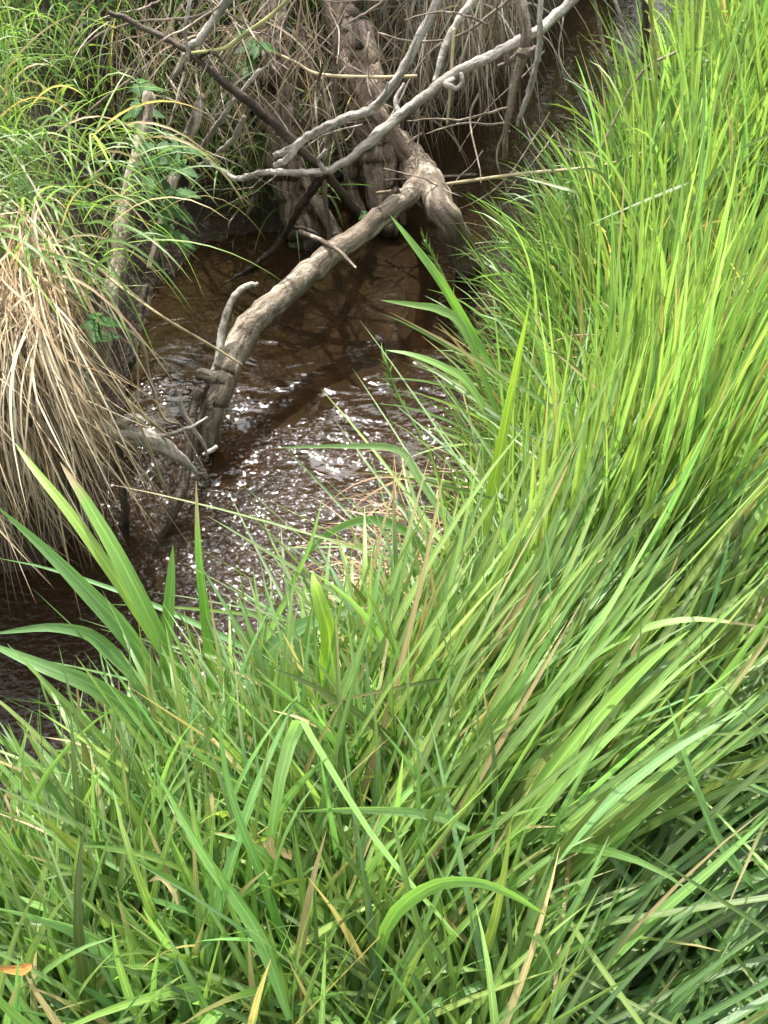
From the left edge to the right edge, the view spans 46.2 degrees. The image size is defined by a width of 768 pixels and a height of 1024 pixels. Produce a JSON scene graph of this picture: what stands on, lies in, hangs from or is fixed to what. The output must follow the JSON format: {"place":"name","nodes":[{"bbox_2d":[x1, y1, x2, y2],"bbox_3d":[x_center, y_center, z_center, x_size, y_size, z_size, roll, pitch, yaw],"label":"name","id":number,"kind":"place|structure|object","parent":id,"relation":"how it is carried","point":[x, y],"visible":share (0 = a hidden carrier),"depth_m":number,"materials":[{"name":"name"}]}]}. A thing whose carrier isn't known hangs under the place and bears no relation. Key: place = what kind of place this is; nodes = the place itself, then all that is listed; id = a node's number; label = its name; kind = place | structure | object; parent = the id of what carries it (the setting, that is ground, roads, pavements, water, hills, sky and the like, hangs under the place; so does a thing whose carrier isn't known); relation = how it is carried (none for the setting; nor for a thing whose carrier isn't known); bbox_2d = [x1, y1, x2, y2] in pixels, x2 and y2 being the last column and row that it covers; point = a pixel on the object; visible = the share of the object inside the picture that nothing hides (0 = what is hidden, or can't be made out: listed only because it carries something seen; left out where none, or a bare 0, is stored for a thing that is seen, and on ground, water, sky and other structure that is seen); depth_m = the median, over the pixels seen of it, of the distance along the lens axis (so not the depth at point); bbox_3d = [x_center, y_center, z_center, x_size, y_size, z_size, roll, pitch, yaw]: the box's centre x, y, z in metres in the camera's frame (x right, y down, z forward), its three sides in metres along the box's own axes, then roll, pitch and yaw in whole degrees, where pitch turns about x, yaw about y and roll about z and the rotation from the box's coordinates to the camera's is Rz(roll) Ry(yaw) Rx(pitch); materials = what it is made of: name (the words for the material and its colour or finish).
{"place":"outdoors","nodes":[
{"label":"outdoors","id":0,"kind":"place"},
{"bbox_2d":[0,0,706,827],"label":"water","id":1,"kind":"structure","parent":0,"point":[312,344],"depth_m":3.18,"materials":[{"name":"brown liquid"}]},
{"bbox_2d":[159,382,209,540],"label":"dead branch","id":2,"kind":"object","parent":1,"relation":"on","point":[201,390],"visible":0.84,"depth_m":2.81,"materials":[{"name":"brown wood"}]},
{"bbox_2d":[127,399,172,502],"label":"dry stalk","id":3,"kind":"object","parent":2,"relation":"on","point":[153,459],"visible":0.77,"depth_m":2.65,"materials":[{"name":"plant"}]},
{"bbox_2d":[226,175,326,281],"bbox_3d":[-0.431,-1.107,3.417,0.478,0.506,0.207,0,52,0],"label":"dead branch","id":4,"kind":"object","parent":1,"relation":"in","point":[312,189],"visible":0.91,"depth_m":3.46,"materials":[{"name":"brown wood"}]},
{"bbox_2d":[375,335,384,343],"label":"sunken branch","id":5,"kind":"object","parent":1,"relation":"in","point":[379,339],"visible":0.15,"depth_m":3.35,"materials":[{"name":"brown wood"}]},
{"bbox_2d":[132,0,576,110],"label":"grass","id":6,"kind":"structure","parent":0,"point":[418,20],"depth_m":4.03,"materials":[{"name":"beige plant"}]},
{"bbox_2d":[0,0,764,1023],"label":"ground","id":7,"kind":"structure","parent":0,"point":[198,212],"depth_m":3.53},
{"bbox_2d":[0,725,29,807],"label":"reed plant","id":8,"kind":"object","parent":7,"relation":"on","point":[3,778],"visible":0.05,"depth_m":2.00,"materials":[{"name":"green plant"}]},
{"bbox_2d":[0,671,97,803],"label":"reed plant","id":9,"kind":"object","parent":7,"relation":"on","point":[52,716],"visible":0.04,"depth_m":2.10,"materials":[{"name":"green plant"}]},
{"bbox_2d":[29,677,118,771],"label":"reed plant","id":10,"kind":"object","parent":7,"relation":"on","point":[67,712],"visible":0.04,"depth_m":2.09,"materials":[{"name":"green plant"}]},
{"bbox_2d":[0,154,205,619],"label":"dead grass","id":11,"kind":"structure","parent":7,"relation":"on","point":[34,359],"depth_m":2.25,"materials":[{"name":"plant"}]},
{"bbox_2d":[63,325,170,437],"bbox_3d":[-0.782,-0.365,2.630,0.243,0.418,0.046,10,53,8],"label":"dry stalk","id":12,"kind":"object","parent":11,"relation":"on","point":[153,423],"visible":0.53,"depth_m":2.64,"materials":[{"name":"plant"}]},
{"bbox_2d":[135,338,138,413],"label":"dry stalk","id":13,"kind":"object","parent":11,"relation":"on","point":[137,366],"visible":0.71,"depth_m":2.80,"materials":[{"name":"plant"}]},
{"bbox_2d":[118,327,179,424],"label":"dry stalk","id":14,"kind":"object","parent":11,"relation":"hanging from","point":[150,378],"visible":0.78,"depth_m":2.86,"materials":[{"name":"plant"}]},
{"bbox_2d":[60,235,242,365],"bbox_3d":[-0.665,-0.589,2.611,0.444,0.457,0.109,9,53,7],"label":"dry stalk","id":15,"kind":"object","parent":11,"relation":"on","point":[167,319],"visible":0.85,"depth_m":2.60,"materials":[{"name":"plant"}]},
{"bbox_2d":[80,91,156,415],"bbox_3d":[-0.841,-0.812,2.896,0.098,0.679,0.883,12,53,9],"label":"dead branch","id":16,"kind":"object","parent":7,"relation":"on","point":[145,114],"visible":0.41,"depth_m":2.84,"materials":[{"name":"grey wood"}]},
{"bbox_2d":[115,443,129,535],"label":"dead branch","id":17,"kind":"object","parent":7,"relation":"on","point":[124,510],"visible":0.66,"depth_m":2.73,"materials":[{"name":"brown wood"}]},
{"bbox_2d":[55,405,197,473],"bbox_3d":[-0.803,-0.206,2.699,0.452,0.258,0.095,5,52,4],"label":"driftwood","id":18,"kind":"object","parent":7,"relation":"on","point":[169,449],"visible":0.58,"depth_m":2.67,"materials":[{"name":"brown wood"}]},
{"bbox_2d":[157,389,218,458],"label":"dead twig","id":19,"kind":"object","parent":18,"relation":"on","point":[192,426],"visible":0.98,"depth_m":2.67,"materials":[{"name":"grey wood"}]},
{"bbox_2d":[123,284,148,392],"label":"dead branch","id":20,"kind":"object","parent":7,"relation":"on","point":[141,309],"visible":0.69,"depth_m":3.20,"materials":[{"name":"brown wood"}]},
{"bbox_2d":[0,72,276,360],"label":"drooping grass","id":21,"kind":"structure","parent":7,"relation":"on","point":[51,204],"depth_m":2.49,"materials":[{"name":"plant"}]},
{"bbox_2d":[97,671,207,746],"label":"reed plant","id":22,"kind":"object","parent":7,"relation":"on","point":[102,705],"visible":0.02,"depth_m":2.05,"materials":[{"name":"green plant"}]},
{"bbox_2d":[136,187,200,250],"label":"nettle plant","id":23,"kind":"object","parent":7,"relation":"on","point":[177,234],"visible":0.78,"depth_m":2.84,"materials":[{"name":"green plant"}]},
{"bbox_2d":[162,137,203,177],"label":"nettle plant","id":24,"kind":"object","parent":7,"relation":"on","point":[191,172],"visible":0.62,"depth_m":2.90,"materials":[{"name":"green plant"}]},
{"bbox_2d":[0,0,434,371],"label":"bank grass","id":25,"kind":"structure","parent":7,"relation":"on","point":[9,69],"depth_m":3.26,"materials":[{"name":"green plant"}]},
{"bbox_2d":[77,313,122,349],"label":"nettle plant","id":26,"kind":"object","parent":25,"relation":"on","point":[93,324],"visible":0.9,"depth_m":2.45,"materials":[{"name":"green plant"}]},
{"bbox_2d":[117,78,166,126],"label":"nettle plant","id":27,"kind":"object","parent":25,"relation":"on","point":[134,112],"visible":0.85,"depth_m":2.86,"materials":[{"name":"green plant"}]},
{"bbox_2d":[133,141,184,198],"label":"nettle plant","id":28,"kind":"object","parent":25,"relation":"on","point":[162,160],"visible":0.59,"depth_m":2.80,"materials":[{"name":"green plant"}]},
{"bbox_2d":[228,28,259,76],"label":"nettle plant","id":29,"kind":"object","parent":25,"relation":"on","point":[245,72],"visible":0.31,"depth_m":3.36,"materials":[{"name":"green plant"}]},
{"bbox_2d":[0,0,481,323],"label":"leaves","id":30,"kind":"object","parent":7,"relation":"on","point":[149,151],"visible":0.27,"depth_m":3.56,"materials":[{"name":"plant"}]},
{"bbox_2d":[236,41,277,69],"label":"nettle plant","id":31,"kind":"object","parent":7,"relation":"on","point":[255,50],"visible":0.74,"depth_m":3.13,"materials":[{"name":"green plant"}]},
{"bbox_2d":[246,0,342,251],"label":"willow tree","id":32,"kind":"object","parent":7,"relation":"on","point":[296,187],"visible":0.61,"depth_m":3.54,"materials":[{"name":"brown plant"}]},
{"bbox_2d":[432,0,478,81],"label":"dead branch","id":33,"kind":"object","parent":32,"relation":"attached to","point":[464,10],"visible":0.91,"depth_m":3.14,"materials":[{"name":"grey wood"}]},
{"bbox_2d":[74,0,591,237],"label":"twig tangle","id":34,"kind":"object","parent":7,"relation":"on","point":[202,15],"visible":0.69,"depth_m":3.22,"materials":[{"name":"wood"}]},
{"bbox_2d":[146,93,206,271],"bbox_3d":[-0.739,-1.137,3.105,0.080,0.444,0.451,23,55,17],"label":"dead branch","id":35,"kind":"object","parent":34,"relation":"on","point":[192,125],"visible":0.54,"depth_m":3.09,"materials":[{"name":"wood"}]},
{"bbox_2d":[183,0,191,58],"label":"dead twig","id":36,"kind":"object","parent":34,"relation":"attached to","point":[187,16],"visible":0.95,"depth_m":2.85,"materials":[{"name":"grey wood"}]},
{"bbox_2d":[171,0,231,80],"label":"dead branch","id":37,"kind":"object","parent":34,"relation":"on","point":[203,33],"visible":0.88,"depth_m":2.92,"materials":[{"name":"grey wood"}]},
{"bbox_2d":[108,10,362,219],"bbox_3d":[-0.471,-1.335,3.244,0.865,0.859,0.210,0,52,0],"label":"dead branch","id":38,"kind":"object","parent":34,"relation":"on","point":[261,113],"visible":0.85,"depth_m":3.06,"materials":[{"name":"brown wood"}]},
{"bbox_2d":[187,68,261,200],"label":"dead branch","id":39,"kind":"object","parent":38,"relation":"attached to","point":[230,106],"visible":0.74,"depth_m":3.25,"materials":[{"name":"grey wood"}]},
{"bbox_2d":[191,0,288,54],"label":"dry stalk","id":40,"kind":"object","parent":38,"relation":"attached to","point":[252,28],"visible":0.98,"depth_m":2.84,"materials":[{"name":"plant"}]},
{"bbox_2d":[358,211,365,219],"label":"nettle plant","id":41,"kind":"object","parent":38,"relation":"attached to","point":[363,214],"visible":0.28,"depth_m":3.49,"materials":[{"name":"green plant"}]},
{"bbox_2d":[316,0,346,240],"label":"dead branch","id":42,"kind":"object","parent":34,"relation":"on","point":[325,142],"visible":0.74,"depth_m":3.31,"materials":[{"name":"brown wood"}]},
{"bbox_2d":[270,51,416,78],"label":"dry stalk","id":43,"kind":"object","parent":34,"relation":"on","point":[354,76],"visible":0.87,"depth_m":3.17,"materials":[{"name":"plant"}]},
{"bbox_2d":[273,0,442,167],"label":"dead branch","id":44,"kind":"object","parent":34,"relation":"on","point":[288,152],"visible":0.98,"depth_m":3.06,"materials":[{"name":"grey wood"}]},
{"bbox_2d":[203,0,578,181],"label":"dead branch","id":45,"kind":"object","parent":34,"relation":"on","point":[447,79],"visible":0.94,"depth_m":3.09,"materials":[{"name":"grey wood"}]},
{"bbox_2d":[446,28,455,123],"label":"dry stalk","id":46,"kind":"object","parent":45,"relation":"hanging from","point":[451,65],"visible":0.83,"depth_m":3.12,"materials":[{"name":"plant"}]},
{"bbox_2d":[497,0,535,158],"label":"dead branch","id":47,"kind":"object","parent":34,"relation":"on","point":[522,53],"visible":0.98,"depth_m":3.04,"materials":[{"name":"wood"}]},
{"bbox_2d":[516,0,542,126],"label":"dead branch","id":48,"kind":"object","parent":34,"relation":"hanging from","point":[533,74],"visible":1,"depth_m":2.94,"materials":[{"name":"grey wood"}]},
{"bbox_2d":[195,111,481,454],"bbox_3d":[-0.040,-0.842,3.333,0.684,0.643,1.758,16,54,12],"label":"fallen log","id":49,"kind":"object","parent":7,"relation":"on","point":[443,216],"visible":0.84,"depth_m":3.11,"materials":[{"name":"brown wood"}]},
{"bbox_2d":[376,152,640,194],"bbox_3d":[0.417,-1.214,3.198,1.047,0.539,0.074,29,57,21],"label":"dry stalk","id":50,"kind":"object","parent":49,"relation":"on","point":[484,178],"visible":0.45,"depth_m":3.22,"materials":[{"name":"plant"}]},
{"bbox_2d":[67,0,618,206],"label":"hanging roots","id":51,"kind":"object","parent":7,"relation":"on","point":[468,47],"visible":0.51,"depth_m":3.53,"materials":[{"name":"plant"}]},
{"bbox_2d":[298,24,351,190],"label":"dead branch","id":52,"kind":"object","parent":51,"relation":"attached to","point":[303,40],"visible":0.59,"depth_m":3.36,"materials":[{"name":"brown wood"}]},
{"bbox_2d":[322,0,412,237],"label":"willow tree","id":53,"kind":"object","parent":7,"relation":"on","point":[393,148],"visible":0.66,"depth_m":3.61,"materials":[{"name":"brown plant"}]},
{"bbox_2d":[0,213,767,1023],"bbox_3d":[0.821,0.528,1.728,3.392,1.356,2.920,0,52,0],"label":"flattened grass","id":54,"kind":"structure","parent":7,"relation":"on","point":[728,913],"depth_m":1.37,"materials":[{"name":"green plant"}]},
{"bbox_2d":[382,300,499,420],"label":"grass blade","id":55,"kind":"object","parent":54,"relation":"on","point":[456,319],"depth_m":2.03,"materials":[{"name":"green plant"}]},
{"bbox_2d":[387,350,497,435],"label":"grass blade","id":56,"kind":"object","parent":54,"relation":"on","point":[464,379],"depth_m":2.03,"materials":[{"name":"green plant"}]},
{"bbox_2d":[478,301,529,549],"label":"grass blade","id":57,"kind":"object","parent":54,"relation":"on","point":[500,448],"depth_m":1.79,"materials":[{"name":"green plant"}]},
{"bbox_2d":[666,694,761,889],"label":"grass blade","id":58,"kind":"object","parent":54,"relation":"on","point":[735,864],"depth_m":1.31,"materials":[{"name":"green plant"}]},
{"bbox_2d":[381,343,453,514],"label":"flowering grass","id":59,"kind":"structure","parent":7,"relation":"on","point":[394,388],"depth_m":2.83,"materials":[{"name":"green plant"}]},
{"bbox_2d":[265,250,627,661],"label":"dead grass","id":60,"kind":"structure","parent":7,"relation":"on","point":[384,564],"depth_m":2.22,"materials":[{"name":"plant"}]},
{"bbox_2d":[241,228,767,1023],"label":"swept grass","id":61,"kind":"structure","parent":7,"relation":"on","point":[609,584],"depth_m":1.41,"materials":[{"name":"green plant"}]},
{"bbox_2d":[469,630,689,926],"bbox_3d":[0.255,0.424,1.357,0.055,0.441,0.468,36,60,25],"label":"grass blade","id":62,"kind":"object","parent":61,"relation":"attached to","point":[565,752],"depth_m":1.30,"materials":[{"name":"green plant"}]},
{"bbox_2d":[328,0,767,601],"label":"tall grass","id":63,"kind":"structure","parent":7,"relation":"on","point":[708,134],"depth_m":2.08,"materials":[{"name":"green plant"}]},
{"bbox_2d":[390,215,500,380],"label":"grass blade","id":64,"kind":"object","parent":63,"relation":"on","point":[446,290],"depth_m":2.04,"materials":[{"name":"green plant"}]},
{"bbox_2d":[420,229,484,387],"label":"flowering grass","id":65,"kind":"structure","parent":63,"relation":"on","point":[436,264],"depth_m":3.07,"materials":[{"name":"green plant"}]},
{"bbox_2d":[592,0,614,77],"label":"dead twig","id":66,"kind":"object","parent":63,"relation":"on","point":[599,21],"visible":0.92,"depth_m":2.90,"materials":[{"name":"wood"}]},
{"bbox_2d":[563,51,675,219],"bbox_3d":[0.706,-1.131,2.775,0.248,0.571,0.010,0,52,0],"label":"dry stalk","id":67,"kind":"object","parent":63,"relation":"on","point":[627,96],"visible":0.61,"depth_m":2.69,"materials":[{"name":"plant"}]},
{"bbox_2d":[613,0,639,57],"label":"dead twig","id":68,"kind":"object","parent":63,"relation":"on","point":[620,16],"visible":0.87,"depth_m":2.68,"materials":[{"name":"grey wood"}]},
{"bbox_2d":[643,0,661,129],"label":"flowering grass","id":69,"kind":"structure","parent":63,"relation":"on","point":[652,23],"depth_m":2.34,"materials":[{"name":"green plant"}]},
{"bbox_2d":[640,0,665,82],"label":"dead branch","id":70,"kind":"object","parent":63,"relation":"on","point":[645,23],"visible":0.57,"depth_m":2.65,"materials":[{"name":"wood"}]},
{"bbox_2d":[0,449,767,1023],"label":"foreground grass","id":71,"kind":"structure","parent":0,"point":[100,845],"depth_m":1.30,"materials":[{"name":"green plant"}]},
{"bbox_2d":[4,792,13,837],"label":"withered leaf","id":72,"kind":"object","parent":71,"relation":"on","point":[7,794],"visible":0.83,"depth_m":1.33,"materials":[{"name":"plant"}]},
{"bbox_2d":[0,963,31,974],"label":"withered leaf","id":73,"kind":"object","parent":71,"relation":"on","point":[25,968],"visible":1,"depth_m":1.13,"materials":[{"name":"plant"}]},
{"bbox_2d":[0,908,132,994],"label":"grass blade","id":74,"kind":"object","parent":71,"relation":"on","point":[106,951],"depth_m":1.20,"materials":[{"name":"green plant"}]},
{"bbox_2d":[0,623,150,706],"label":"grass blade","id":75,"kind":"object","parent":71,"relation":"on","point":[111,651],"depth_m":1.65,"materials":[{"name":"green plant"}]},
{"bbox_2d":[0,645,164,738],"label":"grass blade","id":76,"kind":"object","parent":71,"relation":"on","point":[80,680],"depth_m":1.48,"materials":[{"name":"green plant"}]},
{"bbox_2d":[0,509,173,712],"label":"grass blade","id":77,"kind":"object","parent":71,"relation":"on","point":[93,598],"depth_m":1.64,"materials":[{"name":"green plant"}]},
{"bbox_2d":[15,443,158,654],"bbox_3d":[-0.541,0.116,1.744,0.022,0.331,0.501,-35,60,-24],"label":"grass blade","id":78,"kind":"object","parent":71,"relation":"on","point":[97,551],"depth_m":1.68,"materials":[{"name":"green plant"}]},
{"bbox_2d":[60,462,201,717],"bbox_3d":[-0.472,0.163,1.714,0.031,0.362,0.456,-28,57,-20],"label":"grass blade","id":79,"kind":"object","parent":71,"relation":"on","point":[136,591],"depth_m":1.66,"materials":[{"name":"green plant"}]},
{"bbox_2d":[148,876,178,904],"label":"withered leaf","id":80,"kind":"object","parent":71,"relation":"on","point":[171,889],"visible":0.89,"depth_m":1.18,"materials":[{"name":"plant"}]},
{"bbox_2d":[161,546,174,689],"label":"grass blade","id":81,"kind":"object","parent":71,"relation":"on","point":[169,597],"depth_m":1.67,"materials":[{"name":"green plant"}]},
{"bbox_2d":[195,484,216,691],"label":"grass blade","id":82,"kind":"object","parent":71,"relation":"on","point":[203,599],"depth_m":1.69,"materials":[{"name":"green plant"}]},
{"bbox_2d":[207,793,213,827],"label":"withered leaf","id":83,"kind":"object","parent":71,"relation":"on","point":[211,799],"visible":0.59,"depth_m":1.28,"materials":[{"name":"plant"}]},
{"bbox_2d":[151,762,292,1020],"bbox_3d":[-0.217,0.502,1.221,0.027,0.159,0.360,-28,57,-20],"label":"grass blade","id":84,"kind":"object","parent":71,"relation":"on","point":[245,914],"depth_m":1.17,"materials":[{"name":"green plant"}]},
{"bbox_2d":[194,691,299,1013],"bbox_3d":[-0.200,0.484,1.272,0.018,0.301,0.394,18,54,13],"label":"grass blade","id":85,"kind":"object","parent":71,"relation":"on","point":[229,866],"depth_m":1.23,"materials":[{"name":"green plant"}]},
{"bbox_2d":[215,692,292,961],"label":"grass blade","id":86,"kind":"object","parent":71,"relation":"on","point":[270,901],"depth_m":1.20,"materials":[{"name":"green plant"}]},
{"bbox_2d":[266,835,276,859],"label":"withered leaf","id":87,"kind":"object","parent":71,"relation":"on","point":[271,849],"visible":0.94,"depth_m":1.26,"materials":[{"name":"plant"}]},
{"bbox_2d":[218,606,366,707],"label":"grass blade","id":88,"kind":"object","parent":71,"relation":"on","point":[298,624],"depth_m":1.61,"materials":[{"name":"green plant"}]},
{"bbox_2d":[266,502,321,641],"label":"grass blade","id":89,"kind":"object","parent":71,"relation":"on","point":[280,609],"depth_m":1.67,"materials":[{"name":"green plant"}]},
{"bbox_2d":[311,573,338,718],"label":"grass blade","id":90,"kind":"object","parent":71,"relation":"on","point":[325,619],"depth_m":1.48,"materials":[{"name":"green plant"}]},
{"bbox_2d":[261,720,462,940],"bbox_3d":[-0.025,0.465,1.257,0.297,0.348,0.192,7,52,6],"label":"grass blade","id":91,"kind":"object","parent":71,"relation":"on","point":[293,734],"depth_m":1.20,"materials":[{"name":"green plant"}]},
{"bbox_2d":[292,516,434,576],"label":"grass blade","id":92,"kind":"object","parent":71,"relation":"on","point":[401,529],"depth_m":1.85,"materials":[{"name":"green plant"}]},
{"bbox_2d":[279,443,457,540],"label":"grass blade","id":93,"kind":"object","parent":71,"relation":"on","point":[413,468],"depth_m":1.84,"materials":[{"name":"green plant"}]},
{"bbox_2d":[286,807,469,831],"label":"grass blade","id":94,"kind":"object","parent":71,"relation":"on","point":[438,817],"depth_m":1.25,"materials":[{"name":"green plant"}]},
{"bbox_2d":[371,876,549,1004],"bbox_3d":[0.087,0.570,1.220,0.242,0.377,0.071,-12,53,-10],"label":"grass blade","id":95,"kind":"object","parent":71,"relation":"on","point":[402,906],"depth_m":1.13,"materials":[{"name":"green plant"}]},
{"bbox_2d":[499,706,747,931],"bbox_3d":[0.330,0.427,1.285,0.412,0.251,0.034,-29,57,-21],"label":"grass blade","id":96,"kind":"object","parent":71,"relation":"on","point":[614,796],"depth_m":1.26,"materials":[{"name":"green plant"}]},
{"bbox_2d":[564,817,767,1008],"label":"grass blade","id":97,"kind":"object","parent":71,"relation":"on","point":[676,898],"depth_m":1.29,"materials":[{"name":"green plant"}]},
{"bbox_2d":[576,617,767,668],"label":"grass blade","id":98,"kind":"object","parent":71,"relation":"on","point":[622,637],"depth_m":1.37,"materials":[{"name":"plant"}]}
]}

